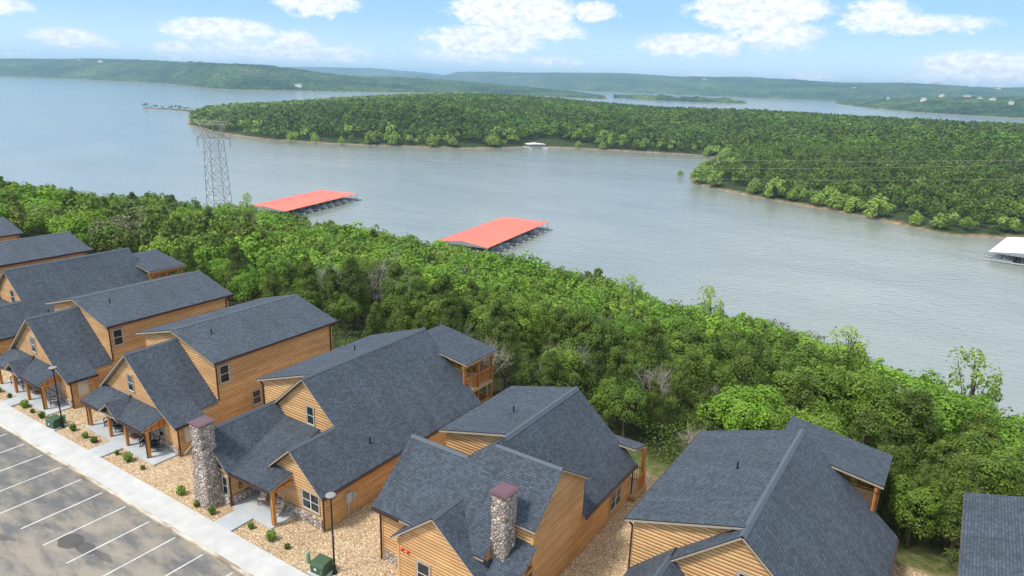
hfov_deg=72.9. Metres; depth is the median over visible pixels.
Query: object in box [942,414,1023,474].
broadleaf tree
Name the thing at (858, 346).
sapling
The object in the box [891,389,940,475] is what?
cedar tree
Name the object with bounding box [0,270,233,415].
log cabin
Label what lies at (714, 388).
bare tree
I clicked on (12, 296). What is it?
window
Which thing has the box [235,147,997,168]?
power line
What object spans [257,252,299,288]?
broadleaf tree
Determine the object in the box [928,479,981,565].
cedar tree
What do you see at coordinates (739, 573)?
window
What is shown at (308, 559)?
cable pedestal
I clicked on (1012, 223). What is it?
shore tree
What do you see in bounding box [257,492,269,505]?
armchair
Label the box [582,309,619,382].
broadleaf tree
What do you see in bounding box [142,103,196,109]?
shrubbery
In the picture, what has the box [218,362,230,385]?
window
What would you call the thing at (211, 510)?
shrub
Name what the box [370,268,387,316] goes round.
cedar tree
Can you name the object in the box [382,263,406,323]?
cedar tree
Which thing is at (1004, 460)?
broadleaf tree
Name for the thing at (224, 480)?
window
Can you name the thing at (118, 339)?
window
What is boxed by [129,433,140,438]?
doormat
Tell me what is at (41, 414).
shrub
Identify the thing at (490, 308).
broadleaf tree
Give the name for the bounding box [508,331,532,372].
cedar tree
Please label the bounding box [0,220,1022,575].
ground
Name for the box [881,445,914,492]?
cedar tree
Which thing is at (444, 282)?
cedar tree
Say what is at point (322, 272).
bare tree
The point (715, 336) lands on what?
cedar tree
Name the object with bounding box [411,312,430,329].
cedar tree
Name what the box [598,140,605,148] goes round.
shore tree
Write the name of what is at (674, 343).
broadleaf tree
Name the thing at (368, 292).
cedar tree
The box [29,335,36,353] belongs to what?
window
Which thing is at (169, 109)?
sandbar
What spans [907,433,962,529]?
cedar tree
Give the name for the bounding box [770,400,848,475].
broadleaf tree
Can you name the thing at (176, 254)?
cedar tree
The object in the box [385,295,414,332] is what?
cedar tree
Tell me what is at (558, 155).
power line
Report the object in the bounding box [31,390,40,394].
doormat
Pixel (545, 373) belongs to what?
cedar tree
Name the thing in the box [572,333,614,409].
cedar tree
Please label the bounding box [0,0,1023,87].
sky
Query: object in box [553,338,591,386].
bare tree
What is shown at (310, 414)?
window
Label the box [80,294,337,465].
log cabin
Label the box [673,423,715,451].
bare tree
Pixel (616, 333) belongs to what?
cedar tree
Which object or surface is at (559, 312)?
cedar tree
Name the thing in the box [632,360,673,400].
bare tree
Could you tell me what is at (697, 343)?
cedar tree
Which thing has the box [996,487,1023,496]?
broadleaf tree
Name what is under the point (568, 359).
broadleaf tree
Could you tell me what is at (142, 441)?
rocking chair
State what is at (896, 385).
broadleaf tree
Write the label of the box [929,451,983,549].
cedar tree
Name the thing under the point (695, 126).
woodland
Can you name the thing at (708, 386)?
broadleaf tree
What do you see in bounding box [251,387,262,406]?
window
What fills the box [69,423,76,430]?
shrub
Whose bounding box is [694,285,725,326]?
sapling
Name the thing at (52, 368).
street lamp
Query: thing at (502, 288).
broadleaf tree
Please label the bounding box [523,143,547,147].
boat dock
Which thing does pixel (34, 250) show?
log cabin
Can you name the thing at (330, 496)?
street lamp
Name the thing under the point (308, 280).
cedar tree
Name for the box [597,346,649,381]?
broadleaf tree
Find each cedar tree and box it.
[172,248,186,273]
[174,247,198,274]
[196,262,211,276]
[220,241,252,303]
[261,270,284,297]
[280,282,293,295]
[293,270,312,293]
[296,257,318,291]
[296,262,326,307]
[317,267,345,323]
[336,257,373,329]
[350,265,371,324]
[356,270,371,318]
[362,301,387,337]
[362,315,379,337]
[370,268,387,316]
[378,262,401,309]
[380,295,392,332]
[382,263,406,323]
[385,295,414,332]
[385,311,400,331]
[405,268,427,315]
[406,301,414,327]
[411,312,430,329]
[413,299,433,329]
[427,281,447,328]
[431,274,453,325]
[435,289,469,331]
[435,293,465,333]
[458,280,484,336]
[459,301,476,332]
[463,314,481,339]
[468,332,485,372]
[470,289,489,342]
[477,300,515,373]
[480,316,524,390]
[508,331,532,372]
[508,348,528,385]
[514,348,540,385]
[525,333,539,362]
[532,308,552,361]
[533,350,571,386]
[536,305,568,369]
[538,334,562,382]
[541,302,554,344]
[550,313,578,379]
[570,317,594,388]
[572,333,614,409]
[573,306,589,317]
[593,346,639,421]
[597,327,629,371]
[625,340,642,390]
[627,334,638,345]
[634,318,669,404]
[635,379,667,433]
[656,360,678,413]
[656,362,699,431]
[665,349,711,424]
[673,341,704,405]
[685,393,714,434]
[700,420,713,430]
[711,333,719,342]
[711,333,774,429]
[730,372,767,429]
[738,331,745,339]
[771,363,787,416]
[777,370,818,427]
[798,349,821,362]
[841,408,888,486]
[854,445,894,513]
[859,444,907,521]
[867,419,898,448]
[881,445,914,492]
[882,464,938,543]
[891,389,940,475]
[905,443,952,520]
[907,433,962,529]
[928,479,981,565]
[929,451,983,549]
[953,437,971,474]
[955,410,993,493]
[965,421,1005,494]
[998,473,1023,495]
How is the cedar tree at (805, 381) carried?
on the ground at (358, 552)
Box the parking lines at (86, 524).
[0,434,231,575]
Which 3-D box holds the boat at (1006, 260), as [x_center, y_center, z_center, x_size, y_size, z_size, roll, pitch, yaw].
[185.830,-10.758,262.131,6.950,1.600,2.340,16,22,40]
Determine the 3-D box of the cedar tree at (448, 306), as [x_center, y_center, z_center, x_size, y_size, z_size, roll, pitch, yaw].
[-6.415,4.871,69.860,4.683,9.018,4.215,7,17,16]
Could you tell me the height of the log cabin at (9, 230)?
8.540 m
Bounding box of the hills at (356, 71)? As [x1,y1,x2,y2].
[281,67,442,75]
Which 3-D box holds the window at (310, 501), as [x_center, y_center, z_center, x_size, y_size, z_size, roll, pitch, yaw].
[-12.505,13.260,43.029,1.700,1.400,0.070,12,20,32]
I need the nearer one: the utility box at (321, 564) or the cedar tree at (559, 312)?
the utility box at (321, 564)
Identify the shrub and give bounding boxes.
[19,399,28,407]
[37,411,45,418]
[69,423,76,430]
[81,431,88,438]
[89,436,97,442]
[122,451,133,462]
[175,485,185,495]
[208,506,215,515]
[247,521,253,528]
[265,529,276,541]
[284,543,289,548]
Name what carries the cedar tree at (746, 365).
on the ground at (358, 552)
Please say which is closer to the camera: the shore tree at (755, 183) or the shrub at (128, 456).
the shrub at (128, 456)
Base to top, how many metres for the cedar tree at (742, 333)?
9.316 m
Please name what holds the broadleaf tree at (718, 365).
on the ground at (358, 552)
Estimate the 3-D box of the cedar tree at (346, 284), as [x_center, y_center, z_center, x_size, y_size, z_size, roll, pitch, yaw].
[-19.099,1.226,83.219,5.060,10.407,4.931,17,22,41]
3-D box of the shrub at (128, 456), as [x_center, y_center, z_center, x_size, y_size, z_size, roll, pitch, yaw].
[-27.595,12.113,49.824,0.749,0.806,0.768,3,17,5]
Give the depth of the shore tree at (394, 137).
634.29 m
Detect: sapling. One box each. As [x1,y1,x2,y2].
[238,192,256,222]
[619,274,643,316]
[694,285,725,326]
[826,325,869,366]
[943,346,1003,415]
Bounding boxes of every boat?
[993,257,1014,261]
[995,255,1016,259]
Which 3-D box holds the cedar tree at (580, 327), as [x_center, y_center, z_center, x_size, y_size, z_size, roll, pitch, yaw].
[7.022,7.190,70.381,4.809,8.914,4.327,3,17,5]
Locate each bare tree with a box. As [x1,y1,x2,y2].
[311,259,341,310]
[359,256,390,302]
[375,276,415,307]
[453,322,481,337]
[457,337,519,397]
[513,346,583,386]
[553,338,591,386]
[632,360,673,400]
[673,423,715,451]
[696,380,719,420]
[891,383,911,397]
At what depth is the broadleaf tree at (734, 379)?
66.40 m
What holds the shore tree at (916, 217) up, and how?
on the terrain at (901, 214)
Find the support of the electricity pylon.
on the ground at (358, 552)
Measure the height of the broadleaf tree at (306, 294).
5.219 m
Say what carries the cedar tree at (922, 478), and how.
on the ground at (358, 552)
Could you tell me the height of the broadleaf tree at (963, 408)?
10.328 m
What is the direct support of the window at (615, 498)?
in the log lodge at (524, 481)
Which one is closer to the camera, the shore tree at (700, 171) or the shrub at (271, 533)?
the shrub at (271, 533)
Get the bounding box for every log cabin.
[0,217,23,240]
[0,231,92,272]
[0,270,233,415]
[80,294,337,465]
[958,492,1023,575]
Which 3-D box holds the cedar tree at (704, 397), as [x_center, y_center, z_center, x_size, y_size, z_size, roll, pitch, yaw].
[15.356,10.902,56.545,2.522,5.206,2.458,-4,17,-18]
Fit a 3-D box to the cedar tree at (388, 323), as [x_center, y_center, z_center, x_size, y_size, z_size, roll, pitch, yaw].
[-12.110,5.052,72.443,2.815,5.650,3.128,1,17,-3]
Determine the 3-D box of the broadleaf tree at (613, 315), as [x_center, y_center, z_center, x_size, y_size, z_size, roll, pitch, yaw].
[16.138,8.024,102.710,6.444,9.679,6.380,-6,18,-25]
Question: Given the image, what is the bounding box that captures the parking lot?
[0,427,243,575]
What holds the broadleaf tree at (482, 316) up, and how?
on the ground at (358, 552)
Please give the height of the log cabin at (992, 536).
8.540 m
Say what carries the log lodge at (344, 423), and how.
on the ground at (358, 552)
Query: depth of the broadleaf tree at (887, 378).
88.78 m
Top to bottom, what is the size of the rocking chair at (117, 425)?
1.140 m
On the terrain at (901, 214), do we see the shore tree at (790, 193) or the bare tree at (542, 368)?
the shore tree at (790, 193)
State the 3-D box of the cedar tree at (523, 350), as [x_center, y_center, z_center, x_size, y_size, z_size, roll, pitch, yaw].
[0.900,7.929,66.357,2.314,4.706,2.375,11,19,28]
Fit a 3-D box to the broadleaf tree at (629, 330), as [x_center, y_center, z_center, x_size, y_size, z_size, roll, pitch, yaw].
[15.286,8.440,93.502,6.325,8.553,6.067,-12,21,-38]
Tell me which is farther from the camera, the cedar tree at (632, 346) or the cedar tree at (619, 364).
the cedar tree at (632, 346)
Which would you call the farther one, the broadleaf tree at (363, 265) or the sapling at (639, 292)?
the sapling at (639, 292)
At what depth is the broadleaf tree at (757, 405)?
51.28 m
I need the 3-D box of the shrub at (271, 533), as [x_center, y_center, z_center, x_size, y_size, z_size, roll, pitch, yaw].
[-14.543,14.905,41.839,0.724,0.760,0.706,-12,22,-39]
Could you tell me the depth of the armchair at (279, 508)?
43.81 m
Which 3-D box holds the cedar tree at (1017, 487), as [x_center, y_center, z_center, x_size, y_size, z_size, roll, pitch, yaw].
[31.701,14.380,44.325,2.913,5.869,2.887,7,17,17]
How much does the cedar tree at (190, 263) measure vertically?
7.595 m
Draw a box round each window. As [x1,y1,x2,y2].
[9,289,14,302]
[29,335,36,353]
[52,382,61,392]
[111,327,124,346]
[125,372,134,393]
[153,426,164,438]
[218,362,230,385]
[221,474,229,494]
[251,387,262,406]
[300,487,320,515]
[305,404,314,426]
[415,559,430,575]
[609,483,622,514]
[736,570,751,575]
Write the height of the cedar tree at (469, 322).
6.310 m
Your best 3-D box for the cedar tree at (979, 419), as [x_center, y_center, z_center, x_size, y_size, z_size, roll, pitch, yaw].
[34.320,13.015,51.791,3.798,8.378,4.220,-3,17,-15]
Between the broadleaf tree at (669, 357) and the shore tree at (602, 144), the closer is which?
the broadleaf tree at (669, 357)
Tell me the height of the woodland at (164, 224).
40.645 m
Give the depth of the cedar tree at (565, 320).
70.09 m
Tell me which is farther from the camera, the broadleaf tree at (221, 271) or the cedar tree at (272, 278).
the broadleaf tree at (221, 271)
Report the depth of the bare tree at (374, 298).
92.27 m
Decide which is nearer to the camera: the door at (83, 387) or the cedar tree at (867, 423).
the cedar tree at (867, 423)
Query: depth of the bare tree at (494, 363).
59.66 m
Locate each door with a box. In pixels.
[76,379,90,396]
[183,426,191,442]
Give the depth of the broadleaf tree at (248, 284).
80.33 m
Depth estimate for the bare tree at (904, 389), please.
88.21 m
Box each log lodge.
[0,247,185,354]
[184,324,497,532]
[371,386,646,575]
[623,416,898,575]
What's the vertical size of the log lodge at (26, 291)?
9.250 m
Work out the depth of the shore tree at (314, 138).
634.02 m
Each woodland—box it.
[0,176,1023,427]
[189,92,1023,152]
[693,141,1023,230]
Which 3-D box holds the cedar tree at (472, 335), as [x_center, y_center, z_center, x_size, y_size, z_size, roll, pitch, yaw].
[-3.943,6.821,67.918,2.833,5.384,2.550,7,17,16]
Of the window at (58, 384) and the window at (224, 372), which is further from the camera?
the window at (58, 384)
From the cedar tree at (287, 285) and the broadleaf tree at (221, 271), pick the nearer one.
the cedar tree at (287, 285)
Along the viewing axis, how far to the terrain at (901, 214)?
636.43 m
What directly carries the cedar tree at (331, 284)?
on the ground at (358, 552)
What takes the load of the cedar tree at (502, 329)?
on the ground at (358, 552)
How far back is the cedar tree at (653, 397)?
56.84 m
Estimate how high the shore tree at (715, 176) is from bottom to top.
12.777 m
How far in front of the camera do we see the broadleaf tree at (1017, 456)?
48.60 m
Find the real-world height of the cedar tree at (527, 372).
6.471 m
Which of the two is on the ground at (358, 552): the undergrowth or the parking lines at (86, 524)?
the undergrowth
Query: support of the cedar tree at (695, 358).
on the ground at (358, 552)
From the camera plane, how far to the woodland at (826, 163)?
412.04 m
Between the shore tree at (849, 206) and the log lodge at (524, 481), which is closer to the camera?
the log lodge at (524, 481)
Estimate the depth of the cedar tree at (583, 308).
84.37 m
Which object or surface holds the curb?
on the ground at (358, 552)
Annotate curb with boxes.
[0,423,253,575]
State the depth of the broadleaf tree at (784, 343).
78.84 m
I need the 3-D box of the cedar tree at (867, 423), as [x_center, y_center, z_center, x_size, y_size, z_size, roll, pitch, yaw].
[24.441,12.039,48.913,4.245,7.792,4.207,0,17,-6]
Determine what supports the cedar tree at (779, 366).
on the ground at (358, 552)
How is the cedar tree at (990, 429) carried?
on the ground at (358, 552)
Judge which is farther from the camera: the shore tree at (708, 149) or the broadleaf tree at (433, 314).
the shore tree at (708, 149)
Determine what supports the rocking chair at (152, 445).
on the log cabin at (168, 381)
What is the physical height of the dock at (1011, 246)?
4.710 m
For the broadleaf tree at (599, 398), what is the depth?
56.36 m
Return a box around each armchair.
[49,391,58,405]
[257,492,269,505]
[276,497,285,517]
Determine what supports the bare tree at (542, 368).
on the ground at (358, 552)
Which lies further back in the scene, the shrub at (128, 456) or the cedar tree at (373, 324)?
the cedar tree at (373, 324)
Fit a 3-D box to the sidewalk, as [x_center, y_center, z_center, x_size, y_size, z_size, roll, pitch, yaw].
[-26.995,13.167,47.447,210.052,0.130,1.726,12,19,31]
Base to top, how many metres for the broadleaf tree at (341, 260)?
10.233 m
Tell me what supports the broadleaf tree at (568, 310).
on the ground at (358, 552)
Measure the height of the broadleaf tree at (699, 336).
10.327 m
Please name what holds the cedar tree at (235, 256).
on the ground at (358, 552)
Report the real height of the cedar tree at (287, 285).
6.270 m
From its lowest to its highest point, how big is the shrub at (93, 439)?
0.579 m
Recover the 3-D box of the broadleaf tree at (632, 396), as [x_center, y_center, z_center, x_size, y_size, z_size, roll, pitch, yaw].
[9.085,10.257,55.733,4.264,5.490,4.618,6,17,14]
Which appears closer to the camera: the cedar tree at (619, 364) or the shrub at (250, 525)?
the shrub at (250, 525)
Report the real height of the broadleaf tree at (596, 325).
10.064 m
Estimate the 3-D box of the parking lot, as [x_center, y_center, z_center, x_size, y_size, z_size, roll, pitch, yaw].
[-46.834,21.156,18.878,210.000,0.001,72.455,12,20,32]
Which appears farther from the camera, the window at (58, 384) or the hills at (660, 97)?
the hills at (660, 97)
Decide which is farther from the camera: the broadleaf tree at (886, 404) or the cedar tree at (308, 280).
the cedar tree at (308, 280)
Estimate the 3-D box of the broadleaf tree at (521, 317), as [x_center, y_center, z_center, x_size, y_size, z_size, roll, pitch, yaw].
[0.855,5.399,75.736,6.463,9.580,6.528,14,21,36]
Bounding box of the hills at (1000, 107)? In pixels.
[833,96,1023,118]
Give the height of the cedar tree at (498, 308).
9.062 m
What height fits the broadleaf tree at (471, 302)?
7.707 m
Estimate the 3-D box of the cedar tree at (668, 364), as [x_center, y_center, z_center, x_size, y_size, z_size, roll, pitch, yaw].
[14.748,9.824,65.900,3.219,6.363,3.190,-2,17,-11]
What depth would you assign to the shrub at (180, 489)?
45.98 m
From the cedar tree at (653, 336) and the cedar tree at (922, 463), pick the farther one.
the cedar tree at (653, 336)
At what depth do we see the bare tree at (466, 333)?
70.80 m
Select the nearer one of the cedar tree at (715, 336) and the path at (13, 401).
the path at (13, 401)
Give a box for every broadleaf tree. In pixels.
[208,258,241,299]
[226,268,267,302]
[229,265,264,298]
[252,272,291,299]
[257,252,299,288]
[268,265,298,291]
[292,274,323,291]
[293,290,320,309]
[319,254,373,280]
[323,291,361,335]
[337,254,377,316]
[379,275,433,317]
[421,294,455,327]
[454,295,482,324]
[467,294,520,341]
[475,298,522,338]
[483,340,520,384]
[484,290,510,302]
[485,285,509,301]
[503,295,550,350]
[509,292,541,323]
[519,324,544,346]
[533,300,577,341]
[540,341,587,389]
[555,310,625,389]
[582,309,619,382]
[589,374,629,426]
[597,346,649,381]
[601,378,652,437]
[606,308,632,324]
[611,321,644,346]
[614,314,642,345]
[633,342,679,405]
[635,341,653,394]
[640,305,709,337]
[655,332,695,361]
[657,315,691,335]
[665,326,721,360]
[670,342,724,408]
[682,372,724,417]
[695,383,788,429]
[710,331,749,364]
[711,359,735,390]
[712,360,724,377]
[719,331,742,349]
[719,331,744,353]
[719,348,789,386]
[724,366,773,395]
[734,331,802,373]
[739,340,800,371]
[763,397,798,427]
[764,351,854,421]
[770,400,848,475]
[784,344,866,415]
[800,402,846,435]
[811,357,888,434]
[846,382,915,444]
[864,380,898,400]
[868,377,907,391]
[875,387,945,453]
[888,474,950,548]
[907,385,998,460]
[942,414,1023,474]
[955,430,1023,495]
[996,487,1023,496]
[999,443,1023,479]
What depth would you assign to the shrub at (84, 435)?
52.73 m
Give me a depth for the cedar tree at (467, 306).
74.10 m
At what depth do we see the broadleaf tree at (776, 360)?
73.41 m
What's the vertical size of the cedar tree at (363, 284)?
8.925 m
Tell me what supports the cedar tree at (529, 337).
on the ground at (358, 552)
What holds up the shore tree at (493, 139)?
on the terrain at (901, 214)
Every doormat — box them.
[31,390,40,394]
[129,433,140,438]
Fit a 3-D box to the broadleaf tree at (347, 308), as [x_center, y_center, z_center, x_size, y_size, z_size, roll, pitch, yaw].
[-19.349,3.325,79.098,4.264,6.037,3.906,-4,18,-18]
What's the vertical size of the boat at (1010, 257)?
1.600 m
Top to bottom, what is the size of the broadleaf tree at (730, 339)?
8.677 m
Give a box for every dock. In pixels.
[249,190,361,214]
[441,217,552,253]
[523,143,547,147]
[981,237,1023,264]
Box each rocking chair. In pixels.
[103,416,114,426]
[114,424,123,431]
[139,432,150,446]
[150,434,163,451]
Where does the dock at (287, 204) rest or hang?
on the lake
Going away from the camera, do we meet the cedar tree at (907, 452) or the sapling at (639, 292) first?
the cedar tree at (907, 452)
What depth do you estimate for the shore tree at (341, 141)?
626.52 m
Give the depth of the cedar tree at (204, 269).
85.54 m
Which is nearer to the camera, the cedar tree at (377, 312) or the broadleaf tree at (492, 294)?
the cedar tree at (377, 312)
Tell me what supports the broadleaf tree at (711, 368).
on the ground at (358, 552)
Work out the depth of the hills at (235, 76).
3238.12 m
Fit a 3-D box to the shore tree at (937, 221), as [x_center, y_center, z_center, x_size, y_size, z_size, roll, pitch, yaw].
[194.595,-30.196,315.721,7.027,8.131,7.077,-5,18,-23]
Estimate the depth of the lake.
342.59 m
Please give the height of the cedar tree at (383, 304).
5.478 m
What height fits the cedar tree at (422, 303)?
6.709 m
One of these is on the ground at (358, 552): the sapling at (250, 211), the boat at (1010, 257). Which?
the sapling at (250, 211)
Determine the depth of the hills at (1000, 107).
2237.53 m
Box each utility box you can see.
[45,414,67,430]
[307,553,336,575]
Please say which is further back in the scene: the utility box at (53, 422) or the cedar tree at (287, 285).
the cedar tree at (287, 285)
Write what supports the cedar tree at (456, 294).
on the ground at (358, 552)
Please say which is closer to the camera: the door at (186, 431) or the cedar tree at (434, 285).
the door at (186, 431)
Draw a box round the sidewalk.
[0,401,308,575]
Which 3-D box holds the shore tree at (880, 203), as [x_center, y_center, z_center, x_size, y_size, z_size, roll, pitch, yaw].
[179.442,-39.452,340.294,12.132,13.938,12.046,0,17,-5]
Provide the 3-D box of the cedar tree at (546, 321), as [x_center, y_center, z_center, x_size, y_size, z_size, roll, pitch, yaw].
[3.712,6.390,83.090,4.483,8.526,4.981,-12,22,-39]
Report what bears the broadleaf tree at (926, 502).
on the ground at (358, 552)
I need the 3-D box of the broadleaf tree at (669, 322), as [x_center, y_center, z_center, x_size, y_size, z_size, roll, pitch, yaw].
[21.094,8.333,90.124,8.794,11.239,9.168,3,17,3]
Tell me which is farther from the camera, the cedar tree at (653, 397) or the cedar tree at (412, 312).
the cedar tree at (412, 312)
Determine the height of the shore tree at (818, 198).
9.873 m
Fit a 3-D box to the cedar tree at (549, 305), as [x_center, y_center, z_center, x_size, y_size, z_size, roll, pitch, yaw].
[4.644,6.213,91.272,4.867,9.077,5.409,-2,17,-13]
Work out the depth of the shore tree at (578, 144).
656.99 m
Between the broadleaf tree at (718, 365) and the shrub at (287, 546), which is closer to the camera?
the shrub at (287, 546)
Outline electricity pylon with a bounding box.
[194,119,231,206]
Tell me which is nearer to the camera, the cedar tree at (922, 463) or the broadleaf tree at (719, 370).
the cedar tree at (922, 463)
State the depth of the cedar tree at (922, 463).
45.44 m
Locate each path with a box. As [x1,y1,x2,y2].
[2,397,20,406]
[89,441,122,457]
[214,509,252,531]
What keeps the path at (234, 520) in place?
on the ground at (358, 552)
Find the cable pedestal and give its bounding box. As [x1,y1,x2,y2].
[305,551,310,563]
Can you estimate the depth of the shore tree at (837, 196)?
359.47 m
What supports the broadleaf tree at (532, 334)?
on the ground at (358, 552)
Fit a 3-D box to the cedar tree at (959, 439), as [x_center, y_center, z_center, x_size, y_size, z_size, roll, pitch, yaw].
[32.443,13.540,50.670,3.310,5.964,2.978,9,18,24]
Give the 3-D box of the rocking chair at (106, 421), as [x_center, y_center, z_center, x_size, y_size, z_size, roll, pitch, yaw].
[-31.653,10.254,54.564,0.660,1.140,1.029,3,17,4]
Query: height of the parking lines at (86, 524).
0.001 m
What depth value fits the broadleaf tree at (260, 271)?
88.52 m
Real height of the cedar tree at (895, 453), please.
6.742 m
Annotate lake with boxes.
[0,76,1023,419]
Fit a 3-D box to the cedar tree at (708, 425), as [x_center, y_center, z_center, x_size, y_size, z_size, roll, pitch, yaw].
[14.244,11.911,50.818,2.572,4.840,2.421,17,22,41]
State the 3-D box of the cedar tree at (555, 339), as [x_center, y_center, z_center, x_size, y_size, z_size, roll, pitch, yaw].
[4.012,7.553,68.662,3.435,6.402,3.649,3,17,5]
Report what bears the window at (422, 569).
in the log lodge at (524, 481)
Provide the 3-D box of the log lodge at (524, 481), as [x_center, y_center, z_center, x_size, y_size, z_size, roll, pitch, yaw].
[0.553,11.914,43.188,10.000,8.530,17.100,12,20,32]
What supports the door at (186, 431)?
in the log cabin at (168, 381)
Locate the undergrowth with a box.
[144,270,754,465]
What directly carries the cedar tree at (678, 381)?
on the ground at (358, 552)
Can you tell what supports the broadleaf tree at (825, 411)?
on the ground at (358, 552)
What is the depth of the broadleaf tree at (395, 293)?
81.37 m
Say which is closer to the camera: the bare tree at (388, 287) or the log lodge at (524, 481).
the log lodge at (524, 481)
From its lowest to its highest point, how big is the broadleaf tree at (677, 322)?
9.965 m
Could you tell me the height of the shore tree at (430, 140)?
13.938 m
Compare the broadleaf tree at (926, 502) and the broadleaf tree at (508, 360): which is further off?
the broadleaf tree at (508, 360)
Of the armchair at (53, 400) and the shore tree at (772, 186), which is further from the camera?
the shore tree at (772, 186)
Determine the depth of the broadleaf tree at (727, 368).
70.72 m
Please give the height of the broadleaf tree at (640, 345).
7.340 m
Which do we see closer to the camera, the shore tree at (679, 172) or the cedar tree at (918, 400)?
the cedar tree at (918, 400)
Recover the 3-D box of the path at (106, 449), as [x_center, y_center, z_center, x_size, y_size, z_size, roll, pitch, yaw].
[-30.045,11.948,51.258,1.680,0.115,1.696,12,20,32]
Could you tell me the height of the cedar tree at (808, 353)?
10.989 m
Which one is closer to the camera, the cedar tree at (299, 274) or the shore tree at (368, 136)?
the cedar tree at (299, 274)
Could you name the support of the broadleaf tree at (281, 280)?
on the ground at (358, 552)
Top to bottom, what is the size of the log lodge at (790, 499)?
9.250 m
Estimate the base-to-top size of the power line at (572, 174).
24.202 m
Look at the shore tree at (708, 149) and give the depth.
622.32 m
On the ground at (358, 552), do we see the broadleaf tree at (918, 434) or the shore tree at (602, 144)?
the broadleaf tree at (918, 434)
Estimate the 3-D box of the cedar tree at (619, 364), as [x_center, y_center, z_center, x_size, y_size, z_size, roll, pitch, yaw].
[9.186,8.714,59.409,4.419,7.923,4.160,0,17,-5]
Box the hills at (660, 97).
[613,94,746,103]
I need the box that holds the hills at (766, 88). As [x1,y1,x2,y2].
[366,71,1023,100]
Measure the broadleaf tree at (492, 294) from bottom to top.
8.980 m
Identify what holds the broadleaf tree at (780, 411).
on the ground at (358, 552)
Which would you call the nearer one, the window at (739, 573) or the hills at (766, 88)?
the window at (739, 573)
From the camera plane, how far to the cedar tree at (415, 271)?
88.28 m
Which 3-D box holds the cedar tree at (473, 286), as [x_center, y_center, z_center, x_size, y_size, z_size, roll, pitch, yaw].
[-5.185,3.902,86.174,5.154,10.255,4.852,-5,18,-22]
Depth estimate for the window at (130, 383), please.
52.58 m
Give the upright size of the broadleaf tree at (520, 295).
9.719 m
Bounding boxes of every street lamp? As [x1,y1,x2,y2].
[48,366,65,427]
[325,492,337,574]
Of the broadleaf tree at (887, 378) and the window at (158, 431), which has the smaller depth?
the window at (158, 431)
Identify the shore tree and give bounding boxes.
[286,131,296,141]
[311,133,319,143]
[337,136,345,144]
[364,131,375,142]
[388,130,402,144]
[425,133,437,145]
[448,135,458,146]
[486,132,499,145]
[574,140,582,147]
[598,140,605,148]
[676,169,683,175]
[690,163,708,182]
[702,145,713,154]
[705,169,723,186]
[746,177,761,192]
[764,176,785,198]
[786,188,799,199]
[812,190,826,205]
[825,190,845,209]
[843,197,861,211]
[863,193,891,217]
[908,210,923,224]
[931,213,948,228]
[1003,217,1020,232]
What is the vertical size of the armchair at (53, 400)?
1.160 m
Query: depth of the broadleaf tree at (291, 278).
93.79 m
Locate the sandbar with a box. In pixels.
[144,107,189,111]
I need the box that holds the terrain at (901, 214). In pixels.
[187,112,1023,237]
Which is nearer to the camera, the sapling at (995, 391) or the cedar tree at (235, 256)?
the sapling at (995, 391)
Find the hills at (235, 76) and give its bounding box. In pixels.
[0,58,608,99]
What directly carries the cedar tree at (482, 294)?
on the ground at (358, 552)
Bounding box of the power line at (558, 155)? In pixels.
[213,133,999,160]
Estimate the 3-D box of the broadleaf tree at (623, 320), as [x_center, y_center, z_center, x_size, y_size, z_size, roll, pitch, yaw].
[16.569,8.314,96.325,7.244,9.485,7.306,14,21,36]
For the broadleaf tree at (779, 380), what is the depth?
56.26 m
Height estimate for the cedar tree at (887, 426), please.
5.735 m
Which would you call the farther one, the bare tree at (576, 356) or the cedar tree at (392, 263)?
the cedar tree at (392, 263)
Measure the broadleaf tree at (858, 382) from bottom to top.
10.458 m
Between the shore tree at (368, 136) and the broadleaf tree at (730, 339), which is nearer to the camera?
the broadleaf tree at (730, 339)
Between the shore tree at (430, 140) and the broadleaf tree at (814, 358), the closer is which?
the broadleaf tree at (814, 358)
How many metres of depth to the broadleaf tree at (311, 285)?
92.50 m
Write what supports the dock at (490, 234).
on the lake
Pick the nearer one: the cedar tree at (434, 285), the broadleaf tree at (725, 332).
the cedar tree at (434, 285)
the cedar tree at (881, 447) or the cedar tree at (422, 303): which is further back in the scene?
the cedar tree at (422, 303)
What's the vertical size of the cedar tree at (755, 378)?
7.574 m
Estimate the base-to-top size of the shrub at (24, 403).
0.760 m
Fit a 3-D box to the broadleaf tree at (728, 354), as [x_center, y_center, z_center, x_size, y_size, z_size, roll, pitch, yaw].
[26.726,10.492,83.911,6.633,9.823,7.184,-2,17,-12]
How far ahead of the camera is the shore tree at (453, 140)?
632.62 m
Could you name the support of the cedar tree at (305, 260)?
on the ground at (358, 552)
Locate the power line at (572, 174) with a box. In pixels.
[200,146,993,179]
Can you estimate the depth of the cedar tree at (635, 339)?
86.94 m

